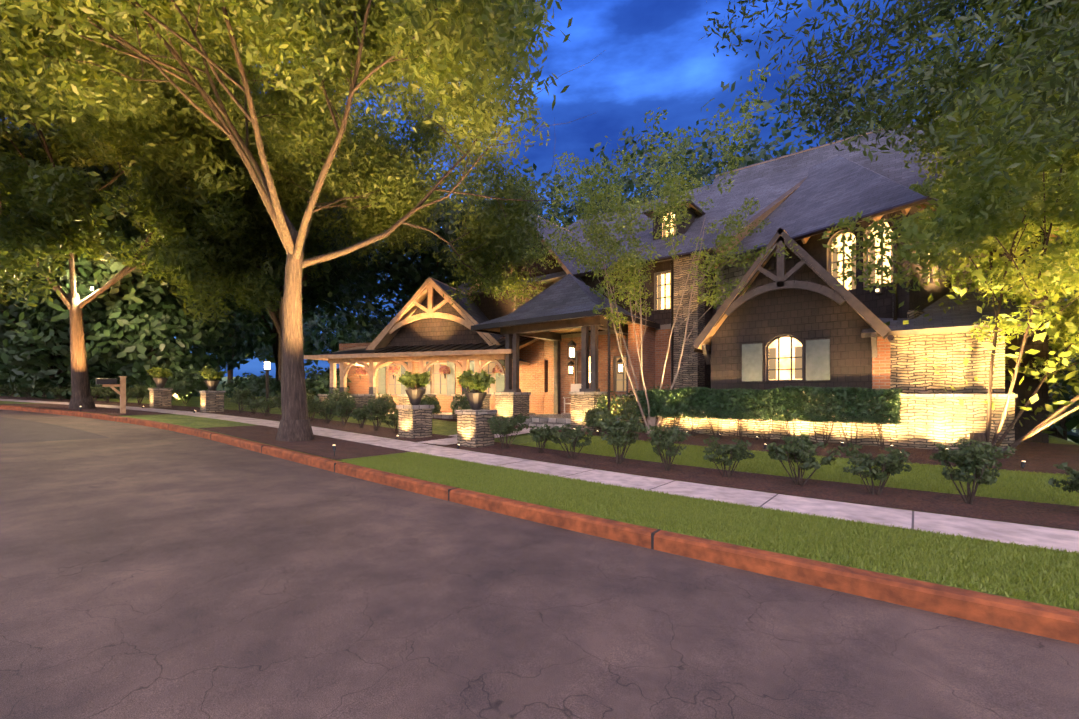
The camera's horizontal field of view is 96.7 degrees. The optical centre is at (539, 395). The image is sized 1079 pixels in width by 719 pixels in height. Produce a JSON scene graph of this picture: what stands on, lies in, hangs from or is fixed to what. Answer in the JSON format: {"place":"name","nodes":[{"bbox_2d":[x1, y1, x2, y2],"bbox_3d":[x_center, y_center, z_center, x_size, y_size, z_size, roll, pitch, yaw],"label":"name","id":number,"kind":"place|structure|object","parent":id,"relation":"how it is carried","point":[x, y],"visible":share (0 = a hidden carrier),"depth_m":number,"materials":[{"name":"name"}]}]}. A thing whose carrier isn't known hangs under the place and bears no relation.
{"place":"outdoors","nodes":[
{"label":"outdoors","id":0,"kind":"place"},
{"bbox_2d":[304,277,547,418],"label":"house","id":1,"kind":"structure","parent":0,"point":[427,328],"depth_m":19.48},
{"bbox_2d":[0,0,1066,378],"label":"sky","id":2,"kind":"structure","parent":0,"point":[655,55],"materials":[{"name":"blue"}]},
{"bbox_2d":[0,409,1078,718],"bbox_3d":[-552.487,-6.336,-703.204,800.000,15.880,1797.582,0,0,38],"label":"road asphalt","id":3,"kind":"structure","parent":0,"point":[152,573],"depth_m":3.28,"materials":[{"name":"grey asphalt"}]},
{"bbox_2d":[0,417,108,443],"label":"road patch","id":4,"kind":"object","parent":3,"relation":"on","point":[12,430],"visible":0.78,"depth_m":12.72,"materials":[{"name":"grey asphalt"}]},
{"bbox_2d":[0,405,1078,643],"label":"kerb","id":5,"kind":"structure","parent":3,"relation":"on","point":[1048,621],"depth_m":4.30,"materials":[{"name":"brick"}]},
{"bbox_2d":[39,408,660,549],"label":"kerb joints","id":6,"kind":"object","parent":5,"relation":"on","point":[652,536],"visible":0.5,"depth_m":6.69,"materials":[{"name":"black"}]},
{"bbox_2d":[0,399,1078,551],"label":"pavement","id":7,"kind":"structure","parent":0,"point":[1046,537],"depth_m":6.47,"materials":[{"name":"concrete"}]},
{"bbox_2d":[0,377,1078,610],"bbox_3d":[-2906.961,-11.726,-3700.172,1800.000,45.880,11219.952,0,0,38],"label":"lawn","id":8,"kind":"structure","parent":0,"point":[438,427],"depth_m":13.41,"materials":[{"name":"green plant"}]},
{"bbox_2d":[33,357,67,379],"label":"shrub","id":9,"kind":"object","parent":8,"relation":"on","point":[48,367],"depth_m":25.82,"materials":[{"name":"green plant"}]},
{"bbox_2d":[3,187,127,316],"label":"tree","id":10,"kind":"object","parent":8,"relation":"on","point":[57,263],"depth_m":23.79,"materials":[{"name":"green plant"}]},
{"bbox_2d":[0,403,170,415],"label":"mulch bed","id":11,"kind":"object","parent":8,"relation":"on","point":[109,411],"depth_m":18.49,"materials":[{"name":"brown soil"}]},
{"bbox_2d":[0,278,176,398],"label":"tree","id":12,"kind":"object","parent":8,"relation":"on","point":[7,382],"depth_m":24.03,"materials":[{"name":"green plant"}]},
{"bbox_2d":[47,364,139,397],"bbox_3d":[-23.045,-0.895,25.141,4.098,2.208,3.793,0,0,38],"label":"shrub","id":13,"kind":"object","parent":8,"relation":"on","point":[93,381],"visible":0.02,"depth_m":23.99,"materials":[{"name":"green plant"}]},
{"bbox_2d":[0,118,192,398],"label":"tree","id":14,"kind":"object","parent":8,"relation":"on","point":[143,287],"visible":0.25,"depth_m":21.37,"materials":[{"name":"green plant"}]},
{"bbox_2d":[0,256,204,399],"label":"tree","id":15,"kind":"object","parent":8,"relation":"on","point":[15,352],"visible":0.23,"depth_m":22.54,"materials":[{"name":"green plant"}]},
{"bbox_2d":[96,376,126,412],"bbox_3d":[-15.306,0.132,17.147,0.200,1.660,0.810,0,0,38],"label":"mailbox","id":16,"kind":"object","parent":8,"relation":"on","point":[109,382],"visible":0.92,"depth_m":17.31,"materials":[{"name":"brown wood"}]},
{"bbox_2d":[15,278,278,399],"bbox_3d":[-20.365,-3.362,26.148,7.975,8.126,12.587,0,0,14],"label":"tree","id":17,"kind":"object","parent":8,"relation":"on","point":[129,354],"visible":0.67,"depth_m":23.24,"materials":[{"name":"green plant"}]},
{"bbox_2d":[0,34,349,408],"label":"willow oak tree","id":18,"kind":"object","parent":8,"relation":"on","point":[56,193],"visible":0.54,"depth_m":16.72,"materials":[{"name":"green plant"}]},
{"bbox_2d":[139,358,211,400],"bbox_3d":[-18.681,-0.928,24.864,3.828,2.491,3.175,0,0,38],"label":"shrub","id":19,"kind":"object","parent":8,"relation":"on","point":[188,366],"visible":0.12,"depth_m":24.10,"materials":[{"name":"green plant"}]},
{"bbox_2d":[148,365,216,404],"bbox_3d":[-16.673,-0.476,22.544,2.996,1.916,2.837,0,0,38],"label":"shrub","id":20,"kind":"object","parent":8,"relation":"on","point":[183,381],"visible":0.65,"depth_m":21.94,"materials":[{"name":"green plant"}]},
{"bbox_2d":[23,126,390,395],"bbox_3d":[-18.892,-7.719,29.999,13.704,16.456,20.606,0,0,38],"label":"tree","id":21,"kind":"object","parent":8,"relation":"on","point":[276,343],"depth_m":31.31,"materials":[{"name":"green plant"}]},
{"bbox_2d":[192,310,257,346],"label":"tree","id":22,"kind":"object","parent":8,"relation":"on","point":[238,322],"depth_m":53.83,"materials":[{"name":"green plant"}]},
{"bbox_2d":[87,136,384,397],"bbox_3d":[-14.944,-6.975,27.328,13.276,15.528,17.791,0,0,-14],"label":"tree","id":23,"kind":"object","parent":8,"relation":"on","point":[308,287],"visible":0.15,"depth_m":25.16,"materials":[{"name":"green plant"}]},
{"bbox_2d":[174,316,311,382],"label":"tree","id":24,"kind":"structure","parent":8,"relation":"on","point":[258,348],"depth_m":70.08,"materials":[{"name":"green plant"}]},
{"bbox_2d":[219,371,280,398],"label":"shrub","id":25,"kind":"object","parent":8,"relation":"on","point":[253,383],"visible":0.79,"depth_m":22.18,"materials":[{"name":"green plant"}]},
{"bbox_2d":[263,361,270,411],"bbox_3d":[-11.112,-0.268,19.571,0.220,2.300,0.220,0,0,38],"label":"lantern post","id":26,"kind":"object","parent":8,"relation":"on","point":[267,369],"visible":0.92,"depth_m":19.54,"materials":[{"name":"black metal"}]},
{"bbox_2d":[233,307,364,376],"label":"tree","id":27,"kind":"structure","parent":8,"relation":"on","point":[309,348],"depth_m":91.75,"materials":[{"name":"green plant"}]},
{"bbox_2d":[198,425,410,459],"bbox_3d":[-6.158,1.051,11.795,7.400,0.282,1.719,0,0,38],"label":"mulch bed","id":28,"kind":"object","parent":8,"relation":"on","point":[319,445],"depth_m":10.91,"materials":[{"name":"brown soil"}]},
{"bbox_2d":[0,0,603,441],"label":"willow oak tree","id":29,"kind":"object","parent":28,"relation":"on","point":[76,50],"visible":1,"depth_m":11.54,"materials":[{"name":"green plant"}]},
{"bbox_2d":[306,389,315,403],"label":"foundation shrub","id":30,"kind":"object","parent":8,"relation":"on","point":[309,395],"visible":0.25,"depth_m":18.81,"materials":[{"name":"green plant"}]},
{"bbox_2d":[198,219,449,346],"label":"tree","id":31,"kind":"object","parent":8,"relation":"on","point":[316,326],"visible":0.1,"depth_m":40.41,"materials":[{"name":"green plant"}]},
{"bbox_2d":[304,365,351,397],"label":"tree","id":32,"kind":"object","parent":8,"relation":"on","point":[318,380],"visible":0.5,"depth_m":21.22,"materials":[{"name":"green plant"}]},
{"bbox_2d":[303,316,382,360],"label":"tree","id":33,"kind":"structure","parent":8,"relation":"on","point":[341,339],"depth_m":96.87,"materials":[{"name":"green plant"}]},
{"bbox_2d":[305,166,498,342],"bbox_3d":[-7.742,-6.436,27.252,15.278,14.843,12.380,0,0,38],"label":"tree","id":34,"kind":"object","parent":8,"relation":"on","point":[411,273],"visible":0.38,"depth_m":24.83,"materials":[{"name":"green plant"}]},
{"bbox_2d":[419,395,441,413],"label":"foundation shrub","id":35,"kind":"object","parent":8,"relation":"on","point":[431,400],"visible":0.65,"depth_m":16.56,"materials":[{"name":"green plant"}]},
{"bbox_2d":[450,390,470,415],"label":"foundation shrub","id":36,"kind":"object","parent":8,"relation":"on","point":[465,405],"visible":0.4,"depth_m":16.37,"materials":[{"name":"green plant"}]},
{"bbox_2d":[0,396,1078,530],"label":"mulch bed","id":37,"kind":"object","parent":8,"relation":"on","point":[1039,514],"visible":0.81,"depth_m":7.32,"materials":[{"name":"brown soil"}]},
{"bbox_2d":[0,384,21,397],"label":"hedge shrub","id":38,"kind":"object","parent":37,"relation":"on","point":[7,388],"visible":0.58,"depth_m":23.93,"materials":[{"name":"green plant"}]},
{"bbox_2d":[14,384,35,397],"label":"hedge shrub","id":39,"kind":"object","parent":37,"relation":"on","point":[27,391],"visible":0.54,"depth_m":23.66,"materials":[{"name":"green plant"}]},
{"bbox_2d":[31,381,54,397],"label":"hedge shrub","id":40,"kind":"object","parent":37,"relation":"on","point":[43,387],"visible":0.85,"depth_m":23.37,"materials":[{"name":"green plant"}]},
{"bbox_2d":[48,386,67,399],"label":"hedge shrub","id":41,"kind":"object","parent":37,"relation":"on","point":[58,391],"visible":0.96,"depth_m":23.17,"materials":[{"name":"green plant"}]},
{"bbox_2d":[90,387,104,401],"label":"hedge shrub","id":42,"kind":"object","parent":37,"relation":"on","point":[95,391],"visible":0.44,"depth_m":22.65,"materials":[{"name":"green plant"}]},
{"bbox_2d":[98,387,117,402],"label":"hedge shrub","id":43,"kind":"object","parent":37,"relation":"on","point":[106,391],"visible":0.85,"depth_m":22.22,"materials":[{"name":"green plant"}]},
{"bbox_2d":[110,387,131,403],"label":"hedge shrub","id":44,"kind":"object","parent":37,"relation":"on","point":[118,395],"visible":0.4,"depth_m":21.98,"materials":[{"name":"green plant"}]},
{"bbox_2d":[127,384,152,404],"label":"hedge shrub","id":45,"kind":"object","parent":37,"relation":"on","point":[139,393],"visible":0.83,"depth_m":21.59,"materials":[{"name":"green plant"}]},
{"bbox_2d":[142,387,155,398],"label":"hedge shrub","id":46,"kind":"object","parent":37,"relation":"on","point":[146,390],"visible":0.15,"depth_m":21.07,"materials":[{"name":"green plant"}]},
{"bbox_2d":[148,378,172,408],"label":"stone pillar","id":47,"kind":"structure","parent":37,"relation":"on","point":[160,395],"depth_m":20.51,"materials":[{"name":"grey stone"}]},
{"bbox_2d":[146,367,172,377],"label":"potted plant","id":48,"kind":"object","parent":47,"relation":"on","point":[158,372],"visible":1,"depth_m":20.43,"materials":[{"name":"green plant"}]},
{"bbox_2d":[199,380,225,412],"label":"stone pillar","id":49,"kind":"structure","parent":37,"relation":"on","point":[211,399],"depth_m":18.98,"materials":[{"name":"grey stone"}]},
{"bbox_2d":[199,368,226,379],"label":"potted plant","id":50,"kind":"object","parent":49,"relation":"on","point":[210,374],"visible":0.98,"depth_m":18.98,"materials":[{"name":"green plant"}]},
{"bbox_2d":[230,388,255,412],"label":"hedge shrub","id":51,"kind":"object","parent":37,"relation":"on","point":[240,396],"visible":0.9,"depth_m":18.71,"materials":[{"name":"green plant"}]},
{"bbox_2d":[242,398,260,414],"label":"hedge shrub","id":52,"kind":"object","parent":37,"relation":"on","point":[248,403],"visible":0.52,"depth_m":18.27,"materials":[{"name":"green plant"}]},
{"bbox_2d":[249,397,276,415],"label":"hedge shrub","id":53,"kind":"object","parent":37,"relation":"on","point":[268,404],"visible":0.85,"depth_m":17.79,"materials":[{"name":"green plant"}]},
{"bbox_2d":[270,391,281,412],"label":"hedge shrub","id":54,"kind":"object","parent":37,"relation":"on","point":[277,401],"visible":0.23,"depth_m":17.29,"materials":[{"name":"green plant"}]},
{"bbox_2d":[307,399,326,421],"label":"hedge shrub","id":55,"kind":"object","parent":37,"relation":"on","point":[318,403],"visible":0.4,"depth_m":16.12,"materials":[{"name":"green plant"}]},
{"bbox_2d":[309,401,337,422],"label":"hedge shrub","id":56,"kind":"object","parent":37,"relation":"on","point":[325,408],"visible":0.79,"depth_m":15.64,"materials":[{"name":"green plant"}]},
{"bbox_2d":[325,387,354,416],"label":"foundation shrub","id":57,"kind":"object","parent":37,"relation":"on","point":[340,395],"visible":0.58,"depth_m":17.80,"materials":[{"name":"green plant"}]},
{"bbox_2d":[329,399,360,425],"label":"hedge shrub","id":58,"kind":"object","parent":37,"relation":"on","point":[344,408],"visible":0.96,"depth_m":15.03,"materials":[{"name":"green plant"}]},
{"bbox_2d":[350,407,370,427],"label":"hedge shrub","id":59,"kind":"object","parent":37,"relation":"on","point":[360,414],"visible":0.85,"depth_m":14.51,"materials":[{"name":"green plant"}]},
{"bbox_2d":[362,401,393,430],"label":"hedge shrub","id":60,"kind":"object","parent":37,"relation":"on","point":[374,409],"visible":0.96,"depth_m":13.97,"materials":[{"name":"green plant"}]},
{"bbox_2d":[368,393,396,415],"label":"foundation shrub","id":61,"kind":"object","parent":37,"relation":"on","point":[383,397],"visible":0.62,"depth_m":17.22,"materials":[{"name":"green plant"}]},
{"bbox_2d":[377,410,397,433],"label":"hedge shrub","id":62,"kind":"object","parent":37,"relation":"on","point":[393,417],"visible":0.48,"depth_m":13.24,"materials":[{"name":"green plant"}]},
{"bbox_2d":[396,389,433,438],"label":"stone pillar","id":63,"kind":"structure","parent":37,"relation":"on","point":[414,419],"depth_m":12.62,"materials":[{"name":"beige stone"}]},
{"bbox_2d":[397,371,430,388],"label":"potted plant","id":64,"kind":"object","parent":63,"relation":"on","point":[413,380],"visible":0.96,"depth_m":12.69,"materials":[{"name":"green plant"}]},
{"bbox_2d":[455,392,496,447],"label":"stone pillar","id":65,"kind":"structure","parent":37,"relation":"on","point":[473,428],"depth_m":11.19,"materials":[{"name":"beige stone"}]},
{"bbox_2d":[457,369,495,392],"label":"potted plant","id":66,"kind":"object","parent":65,"relation":"on","point":[482,381],"visible":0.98,"depth_m":11.22,"materials":[{"name":"green plant"}]},
{"bbox_2d":[409,428,550,444],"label":"walkway","id":67,"kind":"structure","parent":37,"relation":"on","point":[446,441],"depth_m":12.23,"materials":[{"name":"concrete"}]},
{"bbox_2d":[487,413,529,448],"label":"hedge shrub","id":68,"kind":"object","parent":37,"relation":"on","point":[505,427],"visible":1,"depth_m":10.79,"materials":[{"name":"green plant"}]},
{"bbox_2d":[527,424,559,452],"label":"hedge shrub","id":69,"kind":"object","parent":37,"relation":"on","point":[541,434],"visible":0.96,"depth_m":10.27,"materials":[{"name":"green plant"}]},
{"bbox_2d":[550,424,592,457],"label":"hedge shrub","id":70,"kind":"object","parent":37,"relation":"on","point":[574,436],"visible":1,"depth_m":9.67,"materials":[{"name":"green plant"}]},
{"bbox_2d":[599,414,644,463],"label":"hedge shrub","id":71,"kind":"object","parent":37,"relation":"on","point":[618,434],"visible":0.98,"depth_m":9.03,"materials":[{"name":"green plant"}]},
{"bbox_2d":[640,424,691,470],"bbox_3d":[2.236,0.948,8.449,0.906,0.902,0.772,0,0,-38],"label":"hedge shrub","id":72,"kind":"object","parent":37,"relation":"on","point":[668,438],"visible":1,"depth_m":8.36,"materials":[{"name":"green plant"}]},
{"bbox_2d":[703,435,754,477],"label":"hedge shrub","id":73,"kind":"object","parent":37,"relation":"on","point":[737,452],"visible":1,"depth_m":7.80,"materials":[{"name":"green plant"}]},
{"bbox_2d":[766,433,845,485],"bbox_3d":[3.908,1.008,7.285,0.970,0.864,0.980,0,0,-15],"label":"hedge shrub","id":74,"kind":"object","parent":37,"relation":"on","point":[798,452],"visible":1,"depth_m":7.18,"materials":[{"name":"green plant"}]},
{"bbox_2d":[840,442,911,494],"bbox_3d":[4.678,1.063,6.659,0.865,0.763,0.856,0,0,10],"label":"hedge shrub","id":75,"kind":"object","parent":37,"relation":"on","point":[891,464],"visible":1,"depth_m":6.54,"materials":[{"name":"green plant"}]},
{"bbox_2d":[929,437,1016,504],"bbox_3d":[5.475,0.996,6.108,0.775,0.906,0.911,0,0,29],"label":"hedge shrub","id":76,"kind":"object","parent":37,"relation":"on","point":[968,460],"visible":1,"depth_m":6.03,"materials":[{"name":"green plant"}]},
{"bbox_2d":[1048,462,1078,492],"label":"hedge shrub","id":77,"kind":"object","parent":37,"relation":"on","point":[1073,483],"visible":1,"depth_m":5.51,"materials":[{"name":"green plant"}]},
{"bbox_2d":[425,163,657,252],"bbox_3d":[1.120,-8.177,35.404,26.095,18.087,17.814,0,0,38],"label":"tree","id":78,"kind":"object","parent":8,"relation":"on","point":[556,178],"visible":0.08,"depth_m":29.43,"materials":[{"name":"green plant"}]},
{"bbox_2d":[79,406,1025,468],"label":"landscape lights","id":79,"kind":"object","parent":8,"relation":"on","point":[1023,463],"visible":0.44,"depth_m":10.86,"materials":[{"name":"black"}]},
{"bbox_2d":[582,389,628,421],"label":"foundation shrub","id":80,"kind":"object","parent":8,"relation":"on","point":[617,410],"visible":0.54,"depth_m":14.01,"materials":[{"name":"green plant"}]},
{"bbox_2d":[620,389,652,429],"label":"foundation shrub","id":81,"kind":"object","parent":8,"relation":"on","point":[629,406],"visible":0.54,"depth_m":14.22,"materials":[{"name":"green plant"}]},
{"bbox_2d":[455,161,823,413],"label":"house body","id":82,"kind":"structure","parent":8,"relation":"on","point":[771,193],"depth_m":17.16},
{"bbox_2d":[561,384,580,413],"bbox_3d":[1.270,0.134,17.689,0.550,1.140,0.871,0,0,38],"label":"rocking chair","id":83,"kind":"object","parent":82,"relation":"on","point":[575,387],"visible":0.19,"depth_m":17.81,"materials":[{"name":"beige wood"}]},
{"bbox_2d":[569,348,620,372],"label":"wall lanterns","id":84,"kind":"object","parent":82,"relation":"attached to","point":[570,352],"visible":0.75,"depth_m":16.51,"materials":[{"name":"white glass"}]},
{"bbox_2d":[518,63,798,433],"bbox_3d":[3.385,-3.252,14.040,7.709,9.359,6.901,0,0,38],"label":"crape myrtle tree","id":85,"kind":"object","parent":8,"relation":"on","point":[630,260],"visible":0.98,"depth_m":13.24,"materials":[{"name":"green plant"}]},
{"bbox_2d":[650,384,670,429],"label":"foundation shrub","id":86,"kind":"object","parent":8,"relation":"on","point":[660,424],"visible":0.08,"depth_m":14.26,"materials":[{"name":"green plant"}]},
{"bbox_2d":[545,126,825,225],"bbox_3d":[9.981,-7.394,33.089,22.190,17.308,19.084,0,0,38],"label":"tree","id":87,"kind":"object","parent":8,"relation":"on","point":[751,157],"visible":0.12,"depth_m":27.16,"materials":[{"name":"green plant"}]},
{"bbox_2d":[341,452,1078,609],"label":"verge grass blades","id":88,"kind":"object","parent":8,"relation":"on","point":[450,471],"depth_m":4.86,"materials":[{"name":"green plant"}]},
{"bbox_2d":[624,64,929,204],"bbox_3d":[16.450,-8.065,30.219,20.051,19.354,22.729,0,0,38],"label":"tree","id":89,"kind":"object","parent":8,"relation":"on","point":[766,105],"visible":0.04,"depth_m":24.48,"materials":[{"name":"green plant"}]},
{"bbox_2d":[519,435,1078,505],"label":"lawn grass blades","id":90,"kind":"object","parent":8,"relation":"on","point":[1043,487],"depth_m":8.02,"materials":[{"name":"green plant"}]},
{"bbox_2d":[701,0,1078,186],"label":"willow oak tree","id":91,"kind":"object","parent":8,"relation":"on","point":[996,8],"visible":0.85,"depth_m":5.15,"materials":[{"name":"green plant"}]},
{"bbox_2d":[819,0,1078,457],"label":"tree","id":92,"kind":"object","parent":8,"relation":"on","point":[989,214],"visible":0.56,"depth_m":7.68,"materials":[{"name":"green plant"}]},
{"bbox_2d":[884,174,1078,433],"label":"tree","id":93,"kind":"object","parent":8,"relation":"on","point":[1072,327],"visible":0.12,"depth_m":10.13,"materials":[{"name":"green plant"}]},
{"bbox_2d":[924,147,1078,346],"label":"tree","id":94,"kind":"object","parent":8,"relation":"on","point":[1063,318],"visible":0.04,"depth_m":11.63,"materials":[{"name":"green plant"}]},
{"bbox_2d":[1004,91,1078,439],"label":"tree","id":95,"kind":"object","parent":8,"relation":"on","point":[1057,433],"depth_m":21.44,"materials":[{"name":"green plant"}]},
{"bbox_2d":[1049,291,1078,436],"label":"tree","id":96,"kind":"object","parent":8,"relation":"on","point":[1072,423],"visible":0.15,"depth_m":16.84,"materials":[{"name":"green plant"}]},
{"bbox_2d":[1065,355,1078,416],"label":"distant tree","id":97,"kind":"object","parent":8,"relation":"on","point":[1074,403],"visible":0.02,"depth_m":49.94,"materials":[{"name":"green plant"}]},
{"bbox_2d":[1066,353,1078,428],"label":"distant tree","id":98,"kind":"object","parent":8,"relation":"on","point":[1069,417],"visible":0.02,"depth_m":53.22,"materials":[{"name":"green plant"}]},
{"bbox_2d":[1067,353,1078,443],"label":"tree","id":99,"kind":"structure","parent":8,"relation":"on","point":[1073,436],"depth_m":68.97,"materials":[{"name":"green plant"}]},
{"bbox_2d":[471,274,660,431],"bbox_3d":[0.947,-1.211,16.710,5.400,6.150,4.770,0,0,38],"label":"porch","id":100,"kind":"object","parent":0,"point":[567,303],"depth_m":15.86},
{"bbox_2d":[387,409,1078,474],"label":"mulch bed","id":101,"kind":"object","parent":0,"point":[1040,457],"visible":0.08,"depth_m":10.33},
{"bbox_2d":[585,405,613,434],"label":"foundation shrub","id":102,"kind":"object","parent":101,"relation":"on","point":[592,416],"visible":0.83,"depth_m":13.33,"materials":[{"name":"green plant"}]},
{"bbox_2d":[637,385,902,449],"bbox_3d":[5.538,0.514,12.472,6.238,1.551,0.874,0,0,38],"label":"holly hedge","id":103,"kind":"object","parent":101,"relation":"on","point":[744,404],"visible":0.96,"depth_m":11.75,"materials":[{"name":"green plant"}]},
{"bbox_2d":[690,228,894,389],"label":"gable","id":104,"kind":"structure","parent":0,"point":[799,317],"depth_m":12.57,"materials":[{"name":"brown wood"}]},
{"bbox_2d":[617,283,1027,453],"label":"stone wall","id":105,"kind":"structure","parent":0,"point":[932,411],"depth_m":10.88,"materials":[{"name":"beige stone"}]},
{"bbox_2d":[706,116,1002,319],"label":"house wing","id":106,"kind":"structure","parent":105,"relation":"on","point":[814,205],"depth_m":12.94,"materials":[{"name":"grey"}]},
{"bbox_2d":[710,124,1071,442],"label":"house block","id":107,"kind":"structure","parent":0,"point":[891,164],"depth_m":14.86,"materials":[{"name":"grey"}]}
]}

